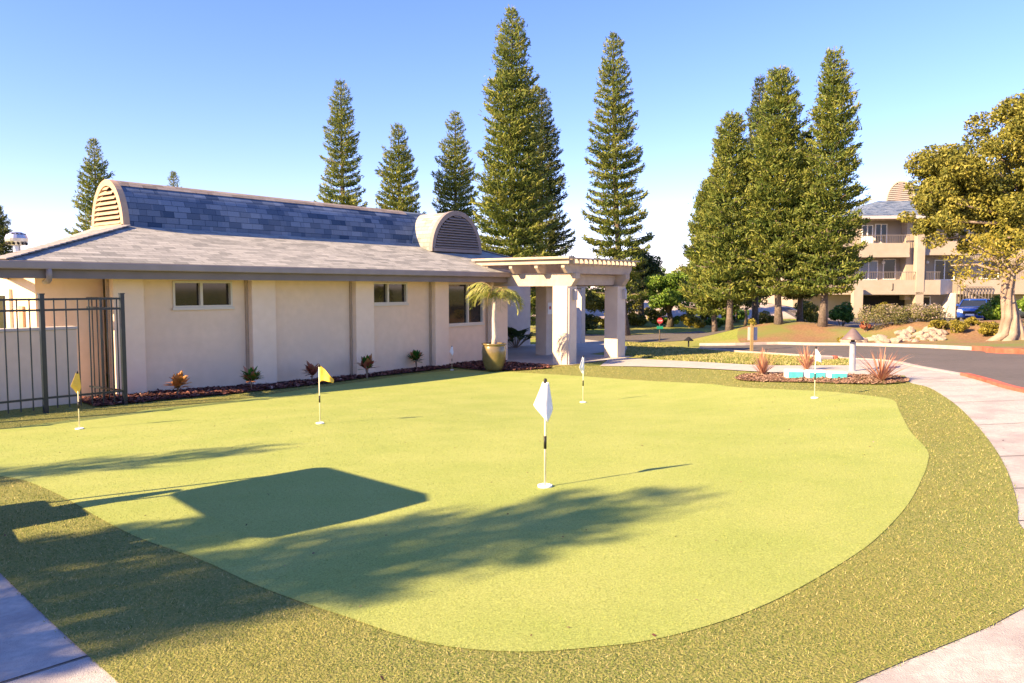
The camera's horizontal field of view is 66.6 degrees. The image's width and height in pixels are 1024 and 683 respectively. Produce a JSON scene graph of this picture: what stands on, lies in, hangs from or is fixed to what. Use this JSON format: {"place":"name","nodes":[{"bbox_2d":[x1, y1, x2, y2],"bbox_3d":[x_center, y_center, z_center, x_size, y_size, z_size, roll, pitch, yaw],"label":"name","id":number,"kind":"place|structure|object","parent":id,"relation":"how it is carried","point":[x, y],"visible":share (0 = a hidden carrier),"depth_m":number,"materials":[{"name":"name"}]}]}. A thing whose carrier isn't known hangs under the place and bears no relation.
{"place":"outdoors","nodes":[
{"label":"outdoors","id":0,"kind":"place"},
{"bbox_2d":[0,370,928,651],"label":"putting green","id":1,"kind":"object","parent":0,"point":[474,388],"visible":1,"depth_m":6.00,"materials":[{"name":"green plant"}]},
{"bbox_2d":[71,371,83,429],"bbox_3d":[-6.342,0.861,11.389,0.134,0.860,0.117,-1,4,-9],"label":"golf flag","id":2,"kind":"object","parent":1,"relation":"on","point":[76,385],"visible":1,"depth_m":11.37,"materials":[{"name":"yellow fabric"}]},
{"bbox_2d":[316,364,333,423],"bbox_3d":[-2.660,0.747,11.070,0.260,0.860,0.116,0,4,0],"label":"golf flag","id":3,"kind":"object","parent":1,"relation":"on","point":[324,375],"visible":1,"depth_m":11.05,"materials":[{"name":"yellow fabric"}]},
{"bbox_2d":[0,370,928,651],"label":"turf pile","id":4,"kind":"object","parent":1,"relation":"on","point":[504,502],"visible":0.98,"depth_m":5.67,"materials":[{"name":"green plant"}]},
{"bbox_2d":[533,378,552,487],"bbox_3d":[0.253,0.715,6.078,0.117,0.860,0.134,-3,5,-39],"label":"golf flag","id":5,"kind":"object","parent":1,"relation":"on","point":[543,405],"visible":1,"depth_m":6.06,"materials":[{"name":"white fabric"}]},
{"bbox_2d":[579,355,585,402],"bbox_3d":[1.267,0.677,13.991,0.134,0.860,0.117,0,4,0],"label":"golf flag","id":6,"kind":"object","parent":1,"relation":"on","point":[581,366],"visible":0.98,"depth_m":13.96,"materials":[{"name":"white fabric"}]},
{"bbox_2d":[811,346,821,398],"bbox_3d":[4.635,0.473,11.870,0.148,0.800,0.108,1,4,8],"label":"golf flag","id":7,"kind":"object","parent":1,"relation":"on","point":[818,356],"visible":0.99,"depth_m":11.85,"materials":[{"name":"white fabric"}]},
{"bbox_2d":[0,366,1023,682],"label":"fringe turf","id":8,"kind":"structure","parent":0,"point":[826,610],"depth_m":3.56,"materials":[{"name":"green plant"}]},
{"bbox_2d":[4,375,1003,679],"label":"leaf litter","id":9,"kind":"object","parent":8,"relation":"on","point":[508,513],"visible":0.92,"depth_m":6.12,"materials":[{"name":"brown plant"}]},
{"bbox_2d":[0,359,1023,682],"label":"sidewalk","id":10,"kind":"structure","parent":0,"point":[30,641],"depth_m":3.27,"materials":[{"name":"concrete"}]},
{"bbox_2d":[0,0,1023,288],"label":"sky","id":11,"kind":"structure","parent":0,"point":[230,96],"materials":[{"name":"blue"}]},
{"bbox_2d":[106,289,940,395],"bbox_3d":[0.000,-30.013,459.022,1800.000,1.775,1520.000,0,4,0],"label":"ground","id":12,"kind":"structure","parent":0,"point":[649,327],"depth_m":34.74,"materials":[{"name":"beige concrete"}]},
{"bbox_2d":[0,204,12,254],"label":"pine tree","id":13,"kind":"object","parent":12,"relation":"on","point":[4,247],"visible":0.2,"depth_m":47.52,"materials":[{"name":"green plant"}]},
{"bbox_2d":[0,326,77,410],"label":"garden wall","id":14,"kind":"structure","parent":12,"relation":"on","point":[25,363],"depth_m":13.84,"materials":[{"name":"paint"}]},
{"bbox_2d":[0,293,127,413],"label":"metal fence","id":15,"kind":"object","parent":12,"relation":"on","point":[41,309],"visible":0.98,"depth_m":13.55,"materials":[{"name":"metal"}]},
{"bbox_2d":[63,138,115,234],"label":"pine tree","id":16,"kind":"object","parent":12,"relation":"on","point":[94,178],"visible":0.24,"depth_m":44.05,"materials":[{"name":"green plant"}]},
{"bbox_2d":[167,170,179,186],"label":"pine tree","id":17,"kind":"object","parent":12,"relation":"on","point":[173,174],"visible":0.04,"depth_m":61.11,"materials":[{"name":"green plant"}]},
{"bbox_2d":[0,179,529,396],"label":"clubhouse","id":18,"kind":"structure","parent":12,"relation":"on","point":[219,288],"depth_m":18.59,"materials":[{"name":"paint"}]},
{"bbox_2d":[0,289,12,327],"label":"door","id":19,"kind":"structure","parent":18,"relation":"in","point":[4,293],"depth_m":15.38,"materials":[{"name":"beige"}]},
{"bbox_2d":[172,281,234,309],"bbox_3d":[-6.729,-1.003,16.967,0.140,0.620,1.450,3,5,38],"label":"window","id":20,"kind":"structure","parent":18,"relation":"in","point":[187,295],"depth_m":16.92,"materials":[{"name":"beige glass"}]},
{"bbox_2d":[374,282,408,305],"bbox_3d":[-3.367,-1.293,21.260,0.140,0.630,1.410,3,5,38],"label":"window","id":21,"kind":"structure","parent":18,"relation":"in","point":[385,293],"depth_m":21.34,"materials":[{"name":"beige glass"}]},
{"bbox_2d":[449,283,484,326],"bbox_3d":[-1.431,-1.128,23.756,0.140,1.300,1.700,3,5,38],"label":"window","id":22,"kind":"structure","parent":18,"relation":"in","point":[460,313],"depth_m":23.72,"materials":[{"name":"beige glass"}]},
{"bbox_2d":[79,360,551,405],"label":"mulch","id":23,"kind":"object","parent":12,"relation":"on","point":[242,387],"visible":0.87,"depth_m":17.23,"materials":[{"name":"brown wood"}]},
{"bbox_2d":[163,371,190,393],"bbox_3d":[-6.571,0.852,15.337,0.601,0.565,0.544,0,4,0],"label":"croton plant","id":24,"kind":"object","parent":23,"relation":"on","point":[179,379],"visible":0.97,"depth_m":15.27,"materials":[{"name":"orange plant"}]},
{"bbox_2d":[240,366,263,387],"bbox_3d":[-5.582,0.805,16.725,0.557,0.576,0.572,0,4,0],"label":"croton plant","id":25,"kind":"object","parent":23,"relation":"on","point":[251,374],"visible":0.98,"depth_m":16.69,"materials":[{"name":"green plant"}]},
{"bbox_2d":[303,361,317,380],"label":"croton plant","id":26,"kind":"object","parent":23,"relation":"on","point":[311,369],"visible":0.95,"depth_m":18.47,"materials":[{"name":"red plant"}]},
{"bbox_2d":[357,353,374,377],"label":"croton plant","id":27,"kind":"object","parent":23,"relation":"on","point":[367,362],"visible":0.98,"depth_m":19.82,"materials":[{"name":"green plant"}]},
{"bbox_2d":[408,349,423,368],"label":"croton plant","id":28,"kind":"object","parent":23,"relation":"on","point":[415,356],"visible":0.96,"depth_m":21.83,"materials":[{"name":"green plant"}]},
{"bbox_2d":[465,282,524,370],"bbox_3d":[-0.444,-0.409,21.079,1.666,2.396,1.632,0,4,0],"label":"potted palm","id":29,"kind":"object","parent":23,"relation":"on","point":[494,355],"visible":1,"depth_m":20.91,"materials":[{"name":"plant"}]},
{"bbox_2d":[314,79,367,206],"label":"pine tree","id":30,"kind":"object","parent":12,"relation":"on","point":[338,126],"visible":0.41,"depth_m":44.03,"materials":[{"name":"green plant"}]},
{"bbox_2d":[374,122,426,213],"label":"pine tree","id":31,"kind":"object","parent":12,"relation":"on","point":[398,203],"visible":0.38,"depth_m":44.12,"materials":[{"name":"green plant"}]},
{"bbox_2d":[430,110,483,242],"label":"pine tree","id":32,"kind":"object","parent":12,"relation":"on","point":[451,184],"visible":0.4,"depth_m":47.02,"materials":[{"name":"green plant"}]},
{"bbox_2d":[469,4,565,325],"bbox_3d":[-0.136,-8.051,37.493,4.802,15.920,5.272,4,5,42],"label":"pine tree","id":33,"kind":"object","parent":12,"relation":"on","point":[520,187],"visible":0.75,"depth_m":36.71,"materials":[{"name":"green plant"}]},
{"bbox_2d":[508,327,535,347],"bbox_3d":[0.236,-0.160,29.787,1.777,0.943,2.101,0,4,0],"label":"foliage plant","id":34,"kind":"object","parent":12,"relation":"on","point":[520,335],"visible":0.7,"depth_m":29.66,"materials":[{"name":"green plant"}]},
{"bbox_2d":[515,87,575,319],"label":"pine tree","id":35,"kind":"object","parent":12,"relation":"on","point":[553,236],"visible":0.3,"depth_m":42.91,"materials":[{"name":"green plant"}]},
{"bbox_2d":[472,256,639,364],"bbox_3d":[1.341,-0.880,24.884,3.878,3.450,4.120,3,5,38],"label":"pergola","id":36,"kind":"object","parent":12,"relation":"on","point":[556,281],"visible":0.88,"depth_m":23.74,"materials":[{"name":"paint"}]},
{"bbox_2d":[576,286,586,342],"bbox_3d":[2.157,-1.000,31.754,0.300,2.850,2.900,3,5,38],"label":"porch column","id":37,"kind":"structure","parent":12,"relation":"on","point":[581,316],"depth_m":32.53,"materials":[{"name":"paint"}]},
{"bbox_2d":[585,313,598,333],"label":"shrub","id":38,"kind":"object","parent":12,"relation":"on","point":[588,324],"visible":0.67,"depth_m":39.90,"materials":[{"name":"green plant"}]},
{"bbox_2d":[588,315,604,328],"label":"shrub","id":39,"kind":"object","parent":12,"relation":"on","point":[597,319],"visible":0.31,"depth_m":44.34,"materials":[{"name":"green plant"}]},
{"bbox_2d":[585,286,647,316],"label":"broadleaf tree","id":40,"kind":"object","parent":12,"relation":"on","point":[593,301],"visible":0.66,"depth_m":45.26,"materials":[{"name":"green plant"}]},
{"bbox_2d":[581,31,654,335],"bbox_3d":[5.122,-7.368,37.567,3.694,14.702,3.627,0,4,0],"label":"pine tree","id":41,"kind":"object","parent":12,"relation":"on","point":[623,132],"visible":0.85,"depth_m":37.03,"materials":[{"name":"green plant"}]},
{"bbox_2d":[628,314,649,325],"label":"shrub","id":42,"kind":"object","parent":12,"relation":"on","point":[637,320],"visible":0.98,"depth_m":46.68,"materials":[{"name":"green plant"}]},
{"bbox_2d":[624,250,664,317],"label":"broadleaf tree","id":43,"kind":"object","parent":12,"relation":"on","point":[655,266],"visible":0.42,"depth_m":48.45,"materials":[{"name":"green plant"}]},
{"bbox_2d":[644,307,666,320],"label":"shrub","id":44,"kind":"object","parent":12,"relation":"on","point":[653,314],"visible":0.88,"depth_m":49.24,"materials":[{"name":"green plant"}]},
{"bbox_2d":[657,318,662,341],"bbox_3d":[6.309,-0.426,33.316,0.280,1.175,0.079,0,4,-4],"label":"stop sign","id":45,"kind":"object","parent":12,"relation":"on","point":[659,321],"visible":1,"depth_m":33.27,"materials":[{"name":"red metal"}]},
{"bbox_2d":[651,315,679,326],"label":"shrub","id":46,"kind":"object","parent":12,"relation":"on","point":[676,320],"visible":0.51,"depth_m":46.37,"materials":[{"name":"green plant"}]},
{"bbox_2d":[642,270,691,327],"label":"broadleaf tree","id":47,"kind":"object","parent":12,"relation":"on","point":[668,298],"visible":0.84,"depth_m":45.36,"materials":[{"name":"green plant"}]},
{"bbox_2d":[680,314,705,327],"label":"shrub","id":48,"kind":"object","parent":12,"relation":"on","point":[696,322],"visible":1,"depth_m":45.80,"materials":[{"name":"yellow plant"}]},
{"bbox_2d":[686,305,717,320],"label":"shrub","id":49,"kind":"object","parent":12,"relation":"on","point":[702,316],"visible":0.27,"depth_m":49.43,"materials":[{"name":"green plant"}]},
{"bbox_2d":[677,177,741,331],"bbox_3d":[9.703,-4.108,37.675,3.407,7.891,3.239,0,4,0],"label":"pine tree","id":50,"kind":"object","parent":12,"relation":"on","point":[708,305],"visible":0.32,"depth_m":37.42,"materials":[{"name":"green plant"}]},
{"bbox_2d":[705,317,725,327],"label":"shrub","id":51,"kind":"object","parent":12,"relation":"on","point":[720,321],"visible":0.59,"depth_m":45.92,"materials":[{"name":"green plant"}]},
{"bbox_2d":[688,109,772,330],"bbox_3d":[9.946,-5.344,35.130,3.680,10.078,3.494,0,4,0],"label":"pine tree","id":52,"kind":"object","parent":12,"relation":"on","point":[721,246],"visible":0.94,"depth_m":34.67,"materials":[{"name":"green plant"}]},
{"bbox_2d":[720,305,748,321],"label":"shrub","id":53,"kind":"object","parent":12,"relation":"on","point":[739,315],"visible":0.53,"depth_m":48.82,"materials":[{"name":"green plant"}]},
{"bbox_2d":[734,296,767,325],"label":"broadleaf tree","id":54,"kind":"object","parent":12,"relation":"on","point":[747,304],"visible":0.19,"depth_m":46.73,"materials":[{"name":"green plant"}]},
{"bbox_2d":[748,318,756,350],"bbox_3d":[8.076,-0.191,26.235,0.315,1.221,0.322,2,4,23],"label":"sign post","id":55,"kind":"object","parent":12,"relation":"on","point":[752,332],"visible":0.99,"depth_m":26.22,"materials":[{"name":"brown"}]},
{"bbox_2d":[742,74,780,324],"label":"pine tree","id":56,"kind":"object","parent":12,"relation":"on","point":[757,99],"visible":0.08,"depth_m":41.24,"materials":[{"name":"green plant"}]},
{"bbox_2d":[749,310,773,323],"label":"shrub","id":57,"kind":"object","parent":12,"relation":"on","point":[765,316],"visible":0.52,"depth_m":43.88,"materials":[{"name":"green plant"}]},
{"bbox_2d":[793,300,818,322],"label":"shrub","id":58,"kind":"object","parent":12,"relation":"on","point":[810,313],"visible":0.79,"depth_m":46.57,"materials":[{"name":"green plant"}]},
{"bbox_2d":[735,372,909,383],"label":"mulch","id":59,"kind":"object","parent":12,"relation":"on","point":[893,379],"visible":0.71,"depth_m":14.54,"materials":[{"name":"brown wood"}]},
{"bbox_2d":[742,348,777,374],"bbox_3d":[5.264,0.418,16.350,0.866,0.685,0.932,2,4,28],"label":"cordyline plant","id":60,"kind":"object","parent":59,"relation":"on","point":[761,365],"visible":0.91,"depth_m":16.27,"materials":[{"name":"red plant"}]},
{"bbox_2d":[784,369,803,377],"bbox_3d":[5.532,0.631,15.301,0.339,0.170,0.243,0,4,4],"label":"edging block","id":61,"kind":"object","parent":59,"relation":"on","point":[793,373],"depth_m":15.19,"materials":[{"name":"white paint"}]},
{"bbox_2d":[804,369,825,377],"bbox_3d":[5.822,0.625,14.961,0.359,0.155,0.243,0,4,4],"label":"edging block","id":62,"kind":"object","parent":59,"relation":"on","point":[811,373],"depth_m":14.85,"materials":[{"name":"white paint"}]},
{"bbox_2d":[826,371,847,377],"bbox_3d":[6.093,0.625,14.622,0.342,0.130,0.243,0,4,4],"label":"edging block","id":63,"kind":"object","parent":59,"relation":"on","point":[836,374],"depth_m":14.51,"materials":[{"name":"white paint"}]},
{"bbox_2d":[848,346,927,380],"bbox_3d":[6.506,0.404,13.639,1.528,0.677,1.383,-2,5,-32],"label":"cordyline plant","id":64,"kind":"object","parent":59,"relation":"on","point":[884,371],"visible":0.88,"depth_m":13.59,"materials":[{"name":"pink plant"}]},
{"bbox_2d":[789,45,873,326],"bbox_3d":[13.525,-6.427,33.054,3.414,12.040,3.647,0,4,0],"label":"pine tree","id":65,"kind":"object","parent":12,"relation":"on","point":[831,135],"visible":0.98,"depth_m":32.48,"materials":[{"name":"green plant"}]},
{"bbox_2d":[828,301,854,325],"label":"shrub","id":66,"kind":"object","parent":12,"relation":"on","point":[843,312],"visible":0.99,"depth_m":45.71,"materials":[{"name":"green plant"}]},
{"bbox_2d":[871,301,894,320],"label":"shrub","id":67,"kind":"object","parent":12,"relation":"on","point":[883,303],"visible":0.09,"depth_m":52.04,"materials":[{"name":"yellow plant"}]},
{"bbox_2d":[761,180,1023,317],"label":"apartment building","id":68,"kind":"structure","parent":12,"relation":"on","point":[903,269],"depth_m":62.15,"materials":[{"name":"paint"}]},
{"bbox_2d":[861,225,872,236],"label":"window","id":69,"kind":"structure","parent":68,"relation":"in","point":[868,229],"depth_m":63.04,"materials":[{"name":"grey glass"}]},
{"bbox_2d":[859,260,877,279],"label":"window","id":70,"kind":"structure","parent":68,"relation":"in","point":[870,267],"depth_m":63.24,"materials":[{"name":"grey glass"}]},
{"bbox_2d":[874,224,887,242],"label":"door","id":71,"kind":"structure","parent":68,"relation":"in","point":[880,229],"depth_m":62.98,"materials":[{"name":"white paint"}]},
{"bbox_2d":[882,259,895,279],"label":"window","id":72,"kind":"structure","parent":68,"relation":"in","point":[890,264],"depth_m":63.13,"materials":[{"name":"grey glass"}]},
{"bbox_2d":[923,296,930,305],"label":"window","id":73,"kind":"structure","parent":68,"relation":"in","point":[927,299],"depth_m":63.09,"materials":[{"name":"glass"}]},
{"bbox_2d":[934,260,954,279],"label":"window","id":74,"kind":"structure","parent":68,"relation":"in","point":[942,270],"depth_m":62.84,"materials":[{"name":"grey glass"}]},
{"bbox_2d":[981,260,998,278],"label":"window","id":75,"kind":"structure","parent":68,"relation":"in","point":[986,262],"depth_m":62.58,"materials":[{"name":"white paint"}]},
{"bbox_2d":[897,89,1023,259],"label":"broadleaf tree","id":76,"kind":"object","parent":12,"relation":"on","point":[959,188],"visible":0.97,"depth_m":28.21,"materials":[{"name":"green plant"}]},
{"bbox_2d":[960,373,1023,392],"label":"red kerb","id":77,"kind":"structure","parent":12,"relation":"on","point":[997,383],"depth_m":12.22,"materials":[{"name":"red concrete"}]},
{"bbox_2d":[975,294,1019,319],"bbox_3d":[23.651,-1.423,37.841,1.954,1.884,1.726,0,4,0],"label":"shrub","id":78,"kind":"object","parent":12,"relation":"on","point":[991,310],"visible":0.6,"depth_m":37.75,"materials":[{"name":"green plant"}]},
{"bbox_2d":[1016,296,1023,311],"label":"shrub","id":79,"kind":"object","parent":12,"relation":"on","point":[1020,304],"visible":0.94,"depth_m":37.02,"materials":[{"name":"green plant"}]},
{"bbox_2d":[506,339,631,364],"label":"walkway","id":80,"kind":"structure","parent":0,"point":[587,349],"depth_m":27.05,"materials":[{"name":"concrete"}]},
{"bbox_2d":[585,330,728,341],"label":"road","id":81,"kind":"structure","parent":0,"point":[680,336],"depth_m":35.70,"materials":[{"name":"grey asphalt"}]},
{"bbox_2d":[531,299,852,322],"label":"dry bank","id":82,"kind":"structure","parent":0,"point":[770,308],"depth_m":51.91,"materials":[{"name":"soil"}]},
{"bbox_2d":[625,342,848,364],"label":"grass","id":83,"kind":"structure","parent":0,"point":[658,351],"depth_m":23.58,"materials":[{"name":"green plant"}]},
{"bbox_2d":[600,357,878,374],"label":"footpath","id":84,"kind":"structure","parent":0,"point":[617,361],"depth_m":19.54,"materials":[{"name":"concrete"}]},
{"bbox_2d":[791,344,822,370],"bbox_3d":[6.396,0.335,16.717,0.907,0.675,0.945,2,4,22],"label":"cordyline plant","id":85,"kind":"object","parent":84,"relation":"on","point":[806,363],"visible":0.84,"depth_m":16.67,"materials":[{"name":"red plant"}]},
{"bbox_2d":[841,328,864,370],"bbox_3d":[6.966,0.187,15.950,0.440,0.915,0.440,0,4,0],"label":"path lamp","id":86,"kind":"object","parent":84,"relation":"on","point":[852,334],"visible":0.97,"depth_m":15.90,"materials":[{"name":"paint"}]},
{"bbox_2d":[700,344,1023,386],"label":"road","id":87,"kind":"structure","parent":0,"point":[1006,368],"depth_m":19.04,"materials":[{"name":"grey asphalt"}]},
{"bbox_2d":[699,347,841,356],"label":"kerb","id":88,"kind":"structure","parent":87,"relation":"on","point":[755,352],"depth_m":24.99,"materials":[{"name":"concrete"}]},
{"bbox_2d":[699,342,971,349],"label":"kerb","id":89,"kind":"structure","parent":87,"relation":"on","point":[866,344],"depth_m":26.19,"materials":[{"name":"concrete"}]},
{"bbox_2d":[972,346,1023,353],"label":"red kerb","id":90,"kind":"structure","parent":87,"relation":"on","point":[987,349],"depth_m":19.45,"materials":[{"name":"red concrete"}]},
{"bbox_2d":[737,319,1023,348],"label":"bare soil","id":91,"kind":"structure","parent":0,"point":[813,332],"depth_m":30.66,"materials":[{"name":"brown soil"}]},
{"bbox_2d":[732,65,822,324],"bbox_3d":[11.601,-6.245,34.231,3.582,11.448,3.561,-1,4,-21],"label":"pine tree","id":92,"kind":"object","parent":91,"relation":"on","point":[780,156],"visible":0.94,"depth_m":33.51,"materials":[{"name":"green plant"}]},
{"bbox_2d":[781,129,831,321],"bbox_3d":[13.587,-5.168,36.276,2.655,9.221,2.828,0,4,0],"label":"pine tree","id":93,"kind":"object","parent":91,"relation":"on","point":[800,297],"visible":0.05,"depth_m":36.02,"materials":[{"name":"green plant"}]},
{"bbox_2d":[859,317,871,331],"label":"shrub","id":94,"kind":"object","parent":91,"relation":"on","point":[866,327],"visible":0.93,"depth_m":30.49,"materials":[{"name":"orange plant"}]},
{"bbox_2d":[877,336,890,342],"bbox_3d":[12.978,0.012,27.231,0.452,0.331,0.254,20,26,30],"label":"rock","id":95,"kind":"object","parent":91,"relation":"on","point":[880,339],"visible":0.64,"depth_m":27.15,"materials":[{"name":"beige stone"}]},
{"bbox_2d":[890,337,902,342],"bbox_3d":[13.353,0.004,27.167,0.400,0.270,0.439,-22,15,-39],"label":"rock","id":96,"kind":"object","parent":91,"relation":"on","point":[897,340],"visible":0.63,"depth_m":27.04,"materials":[{"name":"beige stone"}]},
{"bbox_2d":[853,303,953,325],"bbox_3d":[15.189,-1.045,30.188,3.575,0.935,1.526,1,4,12],"label":"hedge","id":97,"kind":"object","parent":91,"relation":"on","point":[905,314],"visible":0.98,"depth_m":29.98,"materials":[{"name":"green plant"}]},
{"bbox_2d":[927,319,949,329],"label":"shrub","id":98,"kind":"object","parent":91,"relation":"on","point":[938,324],"visible":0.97,"depth_m":28.24,"materials":[{"name":"yellow plant"}]},
{"bbox_2d":[948,319,969,332],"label":"shrub","id":99,"kind":"object","parent":91,"relation":"on","point":[958,326],"visible":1,"depth_m":27.69,"materials":[{"name":"yellow plant"}]},
{"bbox_2d":[964,316,980,325],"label":"shrub","id":100,"kind":"object","parent":91,"relation":"on","point":[971,320],"visible":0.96,"depth_m":28.27,"materials":[{"name":"yellow plant"}]},
{"bbox_2d":[937,218,1023,340],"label":"broadleaf tree","id":101,"kind":"object","parent":91,"relation":"on","point":[1011,327],"visible":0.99,"depth_m":25.35,"materials":[{"name":"green plant"}]},
{"bbox_2d":[977,321,999,335],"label":"shrub","id":102,"kind":"object","parent":91,"relation":"on","point":[989,328],"visible":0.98,"depth_m":26.68,"materials":[{"name":"yellow plant"}]},
{"bbox_2d":[814,355,959,373],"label":"kerb","id":103,"kind":"structure","parent":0,"point":[936,369],"depth_m":17.15,"materials":[{"name":"grey concrete"}]},
{"bbox_2d":[767,303,1023,327],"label":"parking area","id":104,"kind":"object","parent":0,"point":[855,324],"visible":0.09,"depth_m":51.34,"materials":[{"name":"asphalt"}]},
{"bbox_2d":[955,298,989,320],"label":"parked car","id":105,"kind":"object","parent":104,"relation":"on","point":[967,308],"visible":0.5,"depth_m":52.43,"materials":[{"name":"blue paint"}]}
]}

